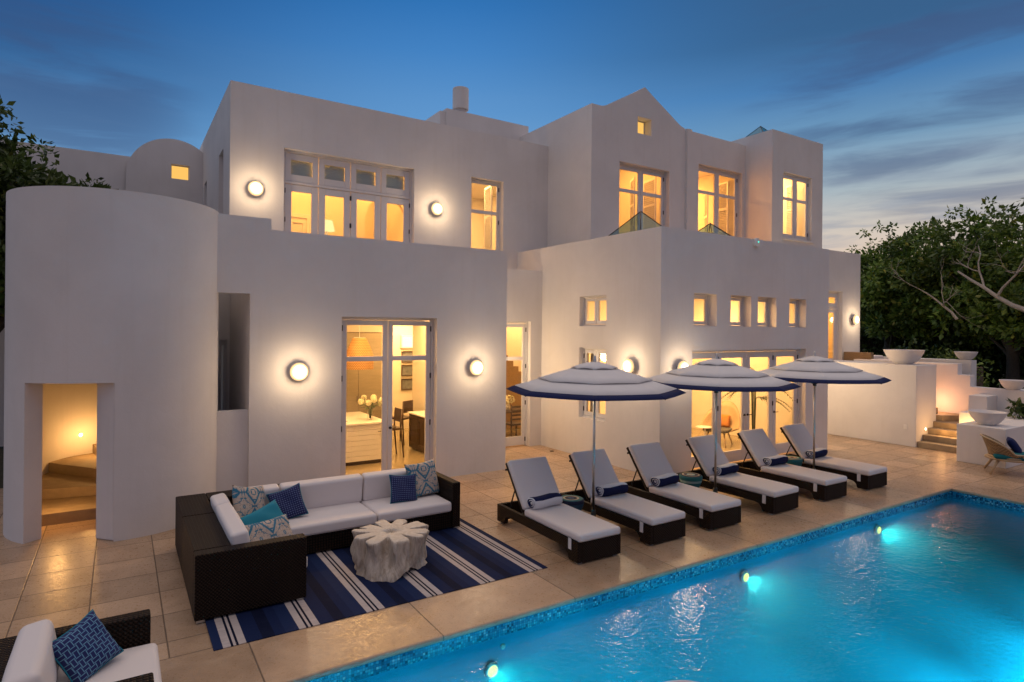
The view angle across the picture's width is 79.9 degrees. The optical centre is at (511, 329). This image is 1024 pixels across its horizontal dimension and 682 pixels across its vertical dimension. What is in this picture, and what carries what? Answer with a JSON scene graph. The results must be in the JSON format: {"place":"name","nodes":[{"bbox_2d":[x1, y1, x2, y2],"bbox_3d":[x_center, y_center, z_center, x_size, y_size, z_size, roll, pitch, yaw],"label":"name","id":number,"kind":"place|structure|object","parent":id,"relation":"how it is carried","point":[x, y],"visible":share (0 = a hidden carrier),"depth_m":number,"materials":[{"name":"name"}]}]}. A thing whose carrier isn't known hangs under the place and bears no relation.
{"place":"outdoors","nodes":[
{"label":"outdoors","id":0,"kind":"place"},
{"bbox_2d":[325,220,334,234],"bbox_3d":[-4.729,-2.199,15.604,0.400,1.160,0.400,1,0,-33],"label":"bedside lamp","id":1,"kind":"object","parent":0,"point":[329,226],"visible":0.47,"depth_m":15.50,"materials":[{"name":"white paint"}]},
{"bbox_2d":[0,385,1000,487],"bbox_3d":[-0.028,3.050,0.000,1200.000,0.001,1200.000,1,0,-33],"label":"ground","id":2,"kind":"structure","parent":0,"point":[1,464],"depth_m":13.37,"materials":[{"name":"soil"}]},
{"bbox_2d":[0,96,118,331],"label":"evergreen tree","id":3,"kind":"object","parent":2,"relation":"on","point":[17,170],"visible":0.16,"depth_m":12.08,"materials":[{"name":"green plant"}]},
{"bbox_2d":[0,80,860,543],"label":"villa","id":4,"kind":"object","parent":2,"relation":"on","point":[176,310],"visible":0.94,"depth_m":12.94,"materials":[{"name":"white paint"}]},
{"bbox_2d":[171,164,188,179],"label":"window","id":5,"kind":"structure","parent":4,"relation":"in","point":[177,172],"depth_m":17.07,"materials":[{"name":"glass"}]},
{"bbox_2d":[219,340,226,409],"bbox_3d":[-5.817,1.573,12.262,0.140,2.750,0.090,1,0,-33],"label":"door","id":6,"kind":"structure","parent":4,"relation":"in","point":[221,343],"depth_m":12.25,"materials":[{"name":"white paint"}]},
{"bbox_2d":[248,181,263,195],"bbox_3d":[-5.530,-3.040,13.196,0.316,0.316,0.182,1,0,-33],"label":"wall lamp","id":7,"kind":"object","parent":4,"relation":"attached to","point":[255,188],"visible":1,"depth_m":13.13,"materials":[{"name":"glass"}]},
{"bbox_2d":[290,363,307,380],"bbox_3d":[-3.729,0.737,10.702,0.316,0.316,0.182,1,0,-33],"label":"wall lamp","id":8,"kind":"object","parent":4,"relation":"attached to","point":[298,371],"visible":1,"depth_m":10.63,"materials":[{"name":"white glass"}]},
{"bbox_2d":[283,149,411,241],"bbox_3d":[-3.865,-2.510,14.594,3.120,3.050,0.090,1,0,-33],"label":"door","id":9,"kind":"structure","parent":4,"relation":"in","point":[319,187],"depth_m":14.54,"materials":[{"name":"white paint"}]},
{"bbox_2d":[347,325,373,369],"bbox_3d":[-3.446,0.229,13.827,0.630,1.320,0.630,1,0,-33],"label":"pendant lamp","id":10,"kind":"object","parent":4,"relation":"hanging from","point":[359,346],"visible":0.78,"depth_m":13.60,"materials":[{"name":"fabric"}]},
{"bbox_2d":[346,332,381,418],"bbox_3d":[-4.397,1.503,14.996,2.400,2.884,0.357,1,0,-33],"label":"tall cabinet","id":11,"kind":"object","parent":4,"relation":"on","point":[360,383],"visible":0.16,"depth_m":15.31,"materials":[{"name":"brown wood"}]},
{"bbox_2d":[346,411,381,465],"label":"kitchen island","id":12,"kind":"structure","parent":4,"relation":"on","point":[363,438],"depth_m":13.42,"materials":[{"name":"white paint"}]},
{"bbox_2d":[358,394,381,417],"bbox_3d":[-3.199,1.754,13.861,0.620,0.565,0.646,1,0,-9],"label":"flower vase","id":13,"kind":"object","parent":12,"relation":"on","point":[373,398],"visible":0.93,"depth_m":13.87,"materials":[{"name":"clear glass"}]},
{"bbox_2d":[341,317,433,475],"bbox_3d":[-2.419,1.373,11.874,1.920,3.210,0.128,1,0,-33],"label":"door","id":14,"kind":"structure","parent":4,"relation":"in","point":[387,358],"depth_m":11.88,"materials":[{"name":"white paint"}]},
{"bbox_2d":[392,407,403,457],"bbox_3d":[-2.817,2.399,14.242,0.492,1.122,0.472,1,0,-33],"label":"bar stool","id":15,"kind":"object","parent":4,"relation":"on","point":[398,414],"visible":0.71,"depth_m":14.24,"materials":[{"name":"brown wood"}]},
{"bbox_2d":[392,400,412,445],"bbox_3d":[-2.858,2.399,15.928,0.492,1.122,0.472,1,0,27],"label":"bar stool","id":16,"kind":"object","parent":4,"relation":"on","point":[407,406],"visible":0.54,"depth_m":15.79,"materials":[{"name":"brown wood"}]},
{"bbox_2d":[401,378,411,389],"bbox_3d":[-3.114,1.632,18.294,0.420,0.340,0.030,1,0,-33],"label":"painting","id":17,"kind":"object","parent":4,"relation":"attached to","point":[406,383],"visible":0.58,"depth_m":18.27,"materials":[{"name":"paper"}]},
{"bbox_2d":[401,365,411,375],"bbox_3d":[-3.110,1.222,18.294,0.420,0.340,0.030,1,0,-33],"label":"painting","id":18,"kind":"object","parent":4,"relation":"attached to","point":[406,370],"visible":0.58,"depth_m":18.27,"materials":[{"name":"paper"}]},
{"bbox_2d":[401,335,412,347],"bbox_3d":[-3.068,0.362,18.304,0.530,0.380,0.050,1,0,-33],"label":"wall niche","id":19,"kind":"object","parent":4,"relation":"attached to","point":[406,341],"depth_m":18.26,"materials":[{"name":"white paint"}]},
{"bbox_2d":[401,351,412,362],"bbox_3d":[-3.107,0.812,18.294,0.420,0.340,0.030,1,0,-33],"label":"painting","id":20,"kind":"object","parent":4,"relation":"attached to","point":[406,353],"visible":0.49,"depth_m":18.27,"materials":[{"name":"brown wood"}]},
{"bbox_2d":[408,411,424,451],"bbox_3d":[-2.090,2.499,15.006,0.530,0.865,1.160,1,0,-33],"label":"sideboard","id":21,"kind":"object","parent":4,"relation":"in","point":[416,428],"visible":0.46,"depth_m":14.91,"materials":[{"name":"brown wood"}]},
{"bbox_2d":[431,203,442,214],"bbox_3d":[-1.909,-3.057,15.516,0.316,0.316,0.182,1,0,-33],"label":"wall lamp","id":22,"kind":"object","parent":4,"relation":"attached to","point":[436,208],"visible":1,"depth_m":15.44,"materials":[{"name":"glass"}]},
{"bbox_2d":[470,360,483,374],"bbox_3d":[-0.740,0.783,12.617,0.316,0.316,0.182,1,0,-33],"label":"wall lamp","id":23,"kind":"object","parent":4,"relation":"attached to","point":[476,367],"visible":1,"depth_m":12.54,"materials":[{"name":"glass"}]},
{"bbox_2d":[471,178,500,250],"bbox_3d":[-0.772,-2.497,16.587,1.000,3.080,0.090,1,0,-33],"label":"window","id":24,"kind":"structure","parent":4,"relation":"in","point":[476,181],"depth_m":16.78,"materials":[{"name":"white paint"}]},
{"bbox_2d":[506,355,520,428],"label":"oak stairs","id":25,"kind":"structure","parent":4,"relation":"in","point":[513,375],"depth_m":18.47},
{"bbox_2d":[506,405,520,436],"bbox_3d":[0.059,2.486,16.407,0.472,1.003,0.492,1,0,-33],"label":"dining chair","id":26,"kind":"object","parent":4,"relation":"in","point":[511,423],"visible":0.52,"depth_m":16.23,"materials":[{"name":"brown wood"}]},
{"bbox_2d":[506,407,520,413],"bbox_3d":[0.053,2.613,17.211,1.200,0.744,0.800,1,0,-33],"label":"dining table","id":27,"kind":"object","parent":4,"relation":"in","point":[508,411],"visible":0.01,"depth_m":16.93,"materials":[{"name":"brown wood"}]},
{"bbox_2d":[506,395,514,409],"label":"table flowers","id":28,"kind":"object","parent":27,"relation":"on","point":[508,402],"visible":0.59,"depth_m":16.92,"materials":[{"name":"beige plant"}]},
{"bbox_2d":[505,321,527,446],"bbox_3d":[0.033,1.395,15.665,0.820,3.210,0.090,1,0,-33],"label":"door","id":29,"kind":"structure","parent":4,"relation":"in","point":[514,440],"depth_m":15.80,"materials":[{"name":"white paint"}]},
{"bbox_2d":[582,348,605,420],"bbox_3d":[1.981,1.258,14.305,0.090,1.660,0.960,1,0,-33],"label":"window","id":30,"kind":"structure","parent":4,"relation":"in","point":[597,351],"depth_m":14.40,"materials":[{"name":"white paint"}]},
{"bbox_2d":[583,295,606,325],"bbox_3d":[1.996,-0.432,14.305,0.090,0.700,0.960,1,0,-33],"label":"window","id":31,"kind":"structure","parent":4,"relation":"in","point":[597,322],"depth_m":14.33,"materials":[{"name":"white paint"}]},
{"bbox_2d":[623,359,634,372],"bbox_3d":[2.504,0.783,13.058,0.182,0.316,0.316,1,0,-33],"label":"wall lamp","id":32,"kind":"object","parent":4,"relation":"attached to","point":[628,365],"visible":0.95,"depth_m":12.97,"materials":[{"name":"glass"}]},
{"bbox_2d":[638,121,644,134],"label":"window","id":33,"kind":"structure","parent":4,"relation":"in","point":[641,125],"depth_m":17.22,"materials":[{"name":"glass"}]},
{"bbox_2d":[619,163,664,230],"bbox_3d":[3.568,-2.903,17.086,1.900,3.230,0.090,1,0,-33],"label":"window frame","id":34,"kind":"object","parent":4,"relation":"in","point":[640,171],"depth_m":17.10,"materials":[{"name":"white paint"}]},
{"bbox_2d":[677,361,688,368],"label":"wall lamp","id":35,"kind":"object","parent":4,"relation":"attached to","point":[681,364],"visible":0.37,"depth_m":12.57,"materials":[{"name":"white glass"}]},
{"bbox_2d":[694,294,708,325],"bbox_3d":[4.032,-0.424,13.371,0.730,0.700,0.090,1,0,-33],"label":"window","id":36,"kind":"structure","parent":4,"relation":"in","point":[696,296],"depth_m":13.49,"materials":[{"name":"white paint"}]},
{"bbox_2d":[696,425,710,434],"bbox_3d":[5.036,2.779,15.975,0.470,0.500,0.470,1,0,-33],"label":"pedestal table","id":37,"kind":"object","parent":4,"relation":"on","point":[705,427],"visible":0.56,"depth_m":15.96,"materials":[{"name":"white paint"}]},
{"bbox_2d":[698,166,738,236],"bbox_3d":[6.217,-3.069,18.663,2.000,3.610,0.090,1,0,-33],"label":"window frame","id":38,"kind":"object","parent":4,"relation":"in","point":[715,194],"depth_m":18.68,"materials":[{"name":"white paint"}]},
{"bbox_2d":[699,401,739,447],"bbox_3d":[5.569,2.490,16.296,1.042,1.103,1.074,1,0,37],"label":"lounge chair","id":39,"kind":"object","parent":4,"relation":"on","point":[730,418],"visible":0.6,"depth_m":16.32,"materials":[{"name":"fabric"}]},
{"bbox_2d":[731,296,743,326],"bbox_3d":[5.038,-0.415,14.016,0.720,0.700,0.090,1,0,-33],"label":"window","id":40,"kind":"structure","parent":4,"relation":"in","point":[740,300],"depth_m":14.14,"materials":[{"name":"white paint"}]},
{"bbox_2d":[691,349,798,468],"bbox_3d":[5.436,1.754,14.225,4.130,2.590,0.128,1,0,-33],"label":"door","id":41,"kind":"structure","parent":4,"relation":"in","point":[739,454],"depth_m":14.25,"materials":[{"name":"white paint"}]},
{"bbox_2d":[753,238,759,246],"bbox_3d":[5.620,-2.000,14.038,0.150,0.200,0.084,1,0,-33],"label":"alarm box","id":42,"kind":"object","parent":4,"relation":"attached to","point":[756,242],"visible":1,"depth_m":14.01,"materials":[{"name":"white paint"}]},
{"bbox_2d":[721,367,794,428],"bbox_3d":[6.207,1.984,15.554,1.900,2.111,2.113,1,0,-33],"label":"potted palm","id":43,"kind":"object","parent":4,"relation":"on","point":[753,403],"visible":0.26,"depth_m":15.49,"materials":[{"name":"green plant"}]},
{"bbox_2d":[758,298,768,326],"bbox_3d":[5.846,-0.407,14.534,0.700,0.700,0.090,1,0,-33],"label":"window","id":44,"kind":"structure","parent":4,"relation":"in","point":[766,300],"depth_m":14.66,"materials":[{"name":"white paint"}]},
{"bbox_2d":[789,299,798,327],"bbox_3d":[6.869,-0.398,15.189,0.690,0.700,0.090,1,0,-33],"label":"window","id":45,"kind":"structure","parent":4,"relation":"in","point":[796,302],"depth_m":15.31,"materials":[{"name":"white paint"}]},
{"bbox_2d":[783,173,808,240],"bbox_3d":[8.822,-3.806,19.140,1.490,2.010,0.090,1,0,-33],"label":"window","id":46,"kind":"structure","parent":4,"relation":"in","point":[793,199],"depth_m":19.16,"materials":[{"name":"white paint"}]},
{"bbox_2d":[828,291,838,359],"bbox_3d":[10.550,-0.040,20.376,1.050,2.470,0.090,1,0,-33],"label":"door","id":47,"kind":"structure","parent":4,"relation":"in","point":[833,307],"depth_m":20.55,"materials":[{"name":"white paint"}]},
{"bbox_2d":[851,315,858,323],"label":"wall lamp","id":48,"kind":"object","parent":4,"relation":"attached to","point":[855,319],"visible":1,"depth_m":20.69,"materials":[{"name":"white glass"}]},
{"bbox_2d":[159,473,1023,681],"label":"pool coping","id":49,"kind":"object","parent":2,"relation":"on","point":[314,652],"visible":0.82,"depth_m":6.84,"materials":[{"name":"stone"}]},
{"bbox_2d":[860,307,936,356],"bbox_3d":[19.041,0.623,32.502,8.231,5.871,8.037,1,0,-33],"label":"evergreen tree","id":50,"kind":"object","parent":2,"relation":"on","point":[875,345],"visible":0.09,"depth_m":30.69,"materials":[{"name":"green plant"}]},
{"bbox_2d":[844,220,960,354],"bbox_3d":[17.962,-0.964,28.122,5.284,8.378,6.132,1,0,-4],"label":"broadleaf tree","id":51,"kind":"object","parent":2,"relation":"on","point":[884,333],"visible":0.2,"depth_m":27.17,"materials":[{"name":"green plant"}]},
{"bbox_2d":[883,356,976,385],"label":"parapet wall","id":52,"kind":"structure","parent":2,"relation":"on","point":[969,367],"depth_m":18.52,"materials":[{"name":"white paint"}]},
{"bbox_2d":[954,351,977,359],"bbox_3d":[13.813,0.799,18.618,0.596,0.250,0.596,1,0,-33],"label":"bowl planter","id":53,"kind":"object","parent":52,"relation":"on","point":[962,355],"visible":0.99,"depth_m":18.45,"materials":[{"name":"white concrete"}]},
{"bbox_2d":[882,338,982,365],"bbox_3d":[16.000,1.745,23.923,3.865,2.816,3.422,1,0,5],"label":"shrub","id":54,"kind":"object","parent":2,"relation":"on","point":[929,354],"visible":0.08,"depth_m":23.58,"materials":[{"name":"green plant"}]},
{"bbox_2d":[860,204,1023,358],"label":"broadleaf tree","id":55,"kind":"object","parent":2,"relation":"on","point":[871,282],"visible":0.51,"depth_m":25.79,"materials":[{"name":"green plant"}]},
{"bbox_2d":[881,196,1023,379],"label":"broadleaf tree","id":56,"kind":"object","parent":2,"relation":"on","point":[1006,329],"visible":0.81,"depth_m":23.14,"materials":[{"name":"green plant"}]},
{"bbox_2d":[886,254,991,326],"bbox_3d":[14.774,-1.610,21.148,3.456,3.348,2.102,1,0,38],"label":"bare branch","id":57,"kind":"object","parent":56,"relation":"attached to","point":[948,310],"visible":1,"depth_m":21.48,"materials":[{"name":"brown wood"}]},
{"bbox_2d":[951,229,1023,311],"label":"bare branch","id":58,"kind":"object","parent":56,"relation":"attached to","point":[1004,300],"visible":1,"depth_m":20.58,"materials":[{"name":"wood"}]},
{"bbox_2d":[882,247,1023,386],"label":"evergreen tree","id":59,"kind":"object","parent":2,"relation":"on","point":[998,364],"visible":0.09,"depth_m":25.83,"materials":[{"name":"green plant"}]},
{"bbox_2d":[897,343,1023,388],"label":"woodland","id":60,"kind":"object","parent":2,"relation":"on","point":[1001,386],"visible":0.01,"depth_m":30.27,"materials":[{"name":"green plant"}]},
{"bbox_2d":[926,347,999,386],"bbox_3d":[14.715,1.849,20.652,2.877,2.583,2.720,1,0,19],"label":"shrub","id":61,"kind":"object","parent":2,"relation":"on","point":[980,363],"visible":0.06,"depth_m":19.92,"materials":[{"name":"green plant"}]},
{"bbox_2d":[981,274,1023,379],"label":"evergreen tree","id":62,"kind":"object","parent":2,"relation":"on","point":[1021,356],"visible":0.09,"depth_m":24.06,"materials":[{"name":"green plant"}]},
{"bbox_2d":[0,434,1023,659],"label":"pool deck","id":63,"kind":"structure","parent":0,"point":[63,574],"depth_m":8.13,"materials":[{"name":"stone"}]},
{"bbox_2d":[0,609,161,681],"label":"wicker armchair","id":64,"kind":"object","parent":63,"relation":"on","point":[26,653],"visible":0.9,"depth_m":4.48,"materials":[{"name":"grey fabric"}]},
{"bbox_2d":[52,609,123,681],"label":"pillow","id":65,"kind":"object","parent":64,"relation":"on","point":[86,647],"visible":0.94,"depth_m":4.49,"materials":[{"name":"blue fabric"}]},
{"bbox_2d":[205,518,547,650],"bbox_3d":[-1.799,2.971,7.677,3.800,0.009,2.400,1,0,-33],"label":"rug","id":66,"kind":"object","parent":63,"relation":"on","point":[464,554],"visible":0.49,"depth_m":7.15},
{"bbox_2d":[175,468,459,623],"bbox_3d":[-2.321,2.562,8.201,3.680,0.822,2.550,1,0,-33],"label":"sectional sofa","id":67,"kind":"object","parent":66,"relation":"on","point":[227,566],"visible":0.75,"depth_m":7.30,"materials":[{"name":"brown wicker"}]},
{"bbox_2d":[232,485,264,517],"bbox_3d":[-3.450,2.304,8.040,0.191,0.520,0.520,-21,-21,18],"label":"pillow","id":68,"kind":"object","parent":67,"relation":"on","point":[247,500],"visible":0.7,"depth_m":7.94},
{"bbox_2d":[240,499,289,524],"bbox_3d":[-3.111,2.396,7.639,0.170,0.360,0.660,-39,-8,23],"label":"pillow","id":69,"kind":"object","parent":67,"relation":"on","point":[270,510],"visible":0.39,"depth_m":7.63,"materials":[{"name":"teal fabric"}]},
{"bbox_2d":[245,514,292,541],"bbox_3d":[-2.840,2.394,7.124,0.191,0.380,0.680,-35,-18,23],"label":"pillow","id":70,"kind":"object","parent":67,"relation":"on","point":[279,526],"visible":0.45,"depth_m":7.09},
{"bbox_2d":[266,483,308,518],"bbox_3d":[-3.047,2.369,8.300,0.449,0.449,0.171,-17,-21,-22],"label":"pillow","id":71,"kind":"object","parent":67,"relation":"on","point":[290,502],"visible":0.73,"depth_m":8.26,"materials":[{"name":"blue fabric"}]},
{"bbox_2d":[389,474,417,503],"bbox_3d":[-1.620,2.371,9.130,0.429,0.429,0.162,5,-24,-28],"label":"pillow","id":72,"kind":"object","parent":67,"relation":"on","point":[403,488],"visible":0.99,"depth_m":9.07,"materials":[{"name":"blue fabric"}]},
{"bbox_2d":[404,459,439,496],"bbox_3d":[-1.378,2.303,9.440,0.540,0.540,0.191,-3,-16,-40],"label":"pillow","id":73,"kind":"object","parent":67,"relation":"on","point":[426,479],"visible":0.86,"depth_m":9.38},
{"bbox_2d":[350,519,428,582],"bbox_3d":[-1.518,2.753,7.780,0.963,0.431,1.105,1,0,34],"label":"root table","id":74,"kind":"object","parent":66,"relation":"on","point":[385,551],"visible":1,"depth_m":7.41,"materials":[{"name":"white wood"}]},
{"bbox_2d":[497,456,620,563],"bbox_3d":[0.617,2.495,8.827,0.744,1.005,2.070,1,0,-31],"label":"sun lounger","id":75,"kind":"object","parent":63,"relation":"on","point":[580,536],"visible":0.89,"depth_m":8.58,"materials":[{"name":"fabric"}]},
{"bbox_2d":[527,493,562,509],"bbox_3d":[0.485,2.520,8.994,0.524,0.193,0.226,1,0,-36],"label":"rolled towel","id":76,"kind":"object","parent":75,"relation":"on","point":[543,501],"visible":1,"depth_m":8.89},
{"bbox_2d":[562,495,583,509],"bbox_3d":[0.906,2.794,9.409,0.410,0.412,0.410,1,0,-33],"label":"drum stool","id":77,"kind":"object","parent":63,"relation":"on","point":[575,501],"visible":0.45,"depth_m":9.27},
{"bbox_2d":[506,355,685,516],"bbox_3d":[1.234,1.696,9.209,2.485,2.620,2.485,1,0,-15],"label":"parasol","id":78,"kind":"object","parent":63,"relation":"on","point":[594,381],"visible":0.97,"depth_m":8.55,"materials":[{"name":"white fabric"}]},
{"bbox_2d":[560,448,685,545],"bbox_3d":[1.662,2.505,9.510,0.744,1.005,2.070,1,0,-33],"label":"sun lounger","id":79,"kind":"object","parent":63,"relation":"on","point":[649,522],"visible":0.81,"depth_m":9.16,"materials":[{"name":"grey fabric"}]},
{"bbox_2d":[596,482,627,496],"bbox_3d":[1.585,2.530,9.698,0.524,0.193,0.226,1,0,-31],"label":"rolled towel","id":80,"kind":"object","parent":79,"relation":"on","point":[610,489],"visible":1,"depth_m":9.60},
{"bbox_2d":[625,442,740,530],"bbox_3d":[2.726,2.514,10.184,0.744,1.005,2.070,1,0,-32],"label":"sun lounger","id":81,"kind":"object","parent":63,"relation":"on","point":[709,510],"visible":0.83,"depth_m":9.91,"materials":[{"name":"grey fabric"}]},
{"bbox_2d":[650,473,678,486],"bbox_3d":[2.585,2.539,10.339,0.524,0.193,0.226,1,0,-37],"label":"rolled towel","id":82,"kind":"object","parent":81,"relation":"on","point":[664,480],"visible":1,"depth_m":10.23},
{"bbox_2d":[679,472,702,487],"bbox_3d":[3.221,2.815,11.023,0.410,0.412,0.410,1,0,-33],"label":"drum stool","id":83,"kind":"object","parent":63,"relation":"on","point":[692,479],"visible":0.52,"depth_m":10.88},
{"bbox_2d":[648,353,800,492],"bbox_3d":[3.522,1.717,10.568,2.485,2.620,2.485,1,0,-7],"label":"parasol","id":84,"kind":"object","parent":63,"relation":"on","point":[716,375],"visible":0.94,"depth_m":9.93,"materials":[{"name":"white fabric"}]},
{"bbox_2d":[676,435,798,514],"bbox_3d":[3.999,2.526,11.009,0.744,1.005,2.070,1,0,-33],"label":"sun lounger","id":85,"kind":"object","parent":63,"relation":"on","point":[771,497],"visible":0.8,"depth_m":10.66,"materials":[{"name":"grey fabric"}]},
{"bbox_2d":[712,463,738,475],"bbox_3d":[3.904,2.551,11.184,0.524,0.193,0.226,1,0,-34],"label":"rolled towel","id":86,"kind":"object","parent":85,"relation":"on","point":[726,468],"visible":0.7,"depth_m":11.09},
{"bbox_2d":[736,428,846,501],"bbox_3d":[5.259,2.537,11.808,0.744,1.005,2.070,1,0,-32],"label":"sun lounger","id":87,"kind":"object","parent":63,"relation":"on","point":[822,486],"visible":0.85,"depth_m":11.56,"materials":[{"name":"grey fabric"}]},
{"bbox_2d":[763,455,787,465],"bbox_3d":[5.163,2.562,11.991,0.524,0.193,0.226,1,0,-30],"label":"rolled towel","id":88,"kind":"object","parent":87,"relation":"on","point":[775,460],"visible":1,"depth_m":11.89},
{"bbox_2d":[786,456,802,465],"bbox_3d":[5.768,2.838,12.608,0.410,0.412,0.410,1,0,-33],"label":"drum stool","id":89,"kind":"object","parent":63,"relation":"on","point":[795,460],"visible":0.38,"depth_m":12.44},
{"bbox_2d":[758,351,891,468],"bbox_3d":[6.003,1.739,12.146,2.485,2.620,2.485,1,0,-5],"label":"parasol","id":90,"kind":"object","parent":63,"relation":"on","point":[814,369],"visible":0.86,"depth_m":11.52,"materials":[{"name":"white fabric"}]},
{"bbox_2d":[780,423,886,490],"bbox_3d":[6.467,2.548,12.587,0.744,1.005,2.070,1,0,-33],"label":"sun lounger","id":91,"kind":"object","parent":63,"relation":"on","point":[861,475],"visible":0.8,"depth_m":12.21,"materials":[{"name":"grey fabric"}]},
{"bbox_2d":[805,448,827,458],"bbox_3d":[6.340,2.573,12.745,0.524,0.193,0.226,1,0,-35],"label":"rolled towel","id":92,"kind":"object","parent":91,"relation":"on","point":[819,452],"visible":0.91,"depth_m":12.64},
{"bbox_2d":[827,360,935,446],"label":"terrace wall","id":93,"kind":"structure","parent":63,"relation":"on","point":[888,411],"depth_m":16.68,"materials":[{"name":"white paint"}]},
{"bbox_2d":[883,349,924,363],"bbox_3d":[10.791,0.752,16.847,0.976,0.390,0.976,1,0,-33],"label":"bowl planter","id":94,"kind":"object","parent":93,"relation":"on","point":[900,356],"visible":0.99,"depth_m":16.55,"materials":[{"name":"white concrete"}]},
{"bbox_2d":[917,407,958,452],"bbox_3d":[11.632,2.630,16.388,1.990,0.950,2.080,1,0,-33],"label":"outdoor stairs","id":95,"kind":"structure","parent":63,"relation":"on","point":[941,435],"depth_m":16.09,"materials":[{"name":"stone"}]},
{"bbox_2d":[854,359,1023,415],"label":"stair wall","id":96,"kind":"structure","parent":63,"relation":"on","point":[955,387],"depth_m":17.03,"materials":[{"name":"white paint"}]},
{"bbox_2d":[999,379,1023,389],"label":"bowl planter","id":97,"kind":"object","parent":96,"relation":"on","point":[1009,384],"visible":0.98,"depth_m":15.92,"materials":[{"name":"white concrete"}]},
{"bbox_2d":[976,367,982,386],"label":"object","id":98,"kind":"structure","parent":63,"relation":"on","point":[979,384],"depth_m":20.03,"materials":[{"name":"plant"}]},
{"bbox_2d":[844,352,882,360],"bbox_3d":[11.687,0.975,20.320,0.820,0.460,0.900,1,0,-33],"label":"terrace armchair","id":99,"kind":"object","parent":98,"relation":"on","point":[851,356],"visible":0.57,"depth_m":20.06,"materials":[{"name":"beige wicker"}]},
{"bbox_2d":[956,415,1023,468],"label":"planter wall","id":100,"kind":"structure","parent":63,"relation":"on","point":[971,447],"depth_m":14.07,"materials":[{"name":"white paint"}]},
{"bbox_2d":[968,409,1007,425],"bbox_3d":[11.090,2.065,14.267,0.736,0.310,0.736,1,0,-33],"label":"bowl planter","id":101,"kind":"object","parent":100,"relation":"on","point":[988,417],"visible":1,"depth_m":14.09,"materials":[{"name":"white concrete"}]},
{"bbox_2d":[1005,397,1023,418],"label":"shrub","id":102,"kind":"object","parent":100,"relation":"on","point":[1018,406],"visible":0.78,"depth_m":15.41,"materials":[{"name":"green plant"}]},
{"bbox_2d":[959,389,1023,422],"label":"stair wall","id":103,"kind":"structure","parent":63,"relation":"on","point":[982,401],"depth_m":16.05,"materials":[{"name":"white paint"}]},
{"bbox_2d":[980,434,1023,473],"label":"rattan chair","id":104,"kind":"object","parent":63,"relation":"on","point":[998,451],"visible":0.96,"depth_m":13.03,"materials":[{"name":"beige wicker"}]},
{"bbox_2d":[1006,437,1021,452],"bbox_3d":[10.926,2.530,13.311,0.160,0.380,0.500,-41,-24,30],"label":"pillow","id":105,"kind":"object","parent":104,"relation":"on","point":[1013,445],"visible":0.97,"depth_m":13.16,"materials":[{"name":"blue fabric"}]},
{"bbox_2d":[0,0,1023,254],"label":"sky","id":106,"kind":"structure","parent":0,"point":[915,108],"materials":[{"name":"blue"}]},
{"bbox_2d":[307,491,1023,681],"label":"pool basin","id":107,"kind":"object","parent":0,"point":[919,591],"visible":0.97,"depth_m":8.56,"materials":[{"name":"blue"}]},
{"bbox_2d":[484,661,498,678],"bbox_3d":[-0.200,3.498,6.269,0.170,0.170,0.042,1,0,-33],"label":"pool lamp","id":108,"kind":"object","parent":107,"relation":"attached to","point":[491,670],"visible":1,"depth_m":6.25,"materials":[{"name":"glass"}]},
{"bbox_2d":[741,571,748,582],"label":"pool lamp","id":109,"kind":"object","parent":107,"relation":"attached to","point":[744,576],"visible":1,"depth_m":8.45,"materials":[{"name":"glass"}]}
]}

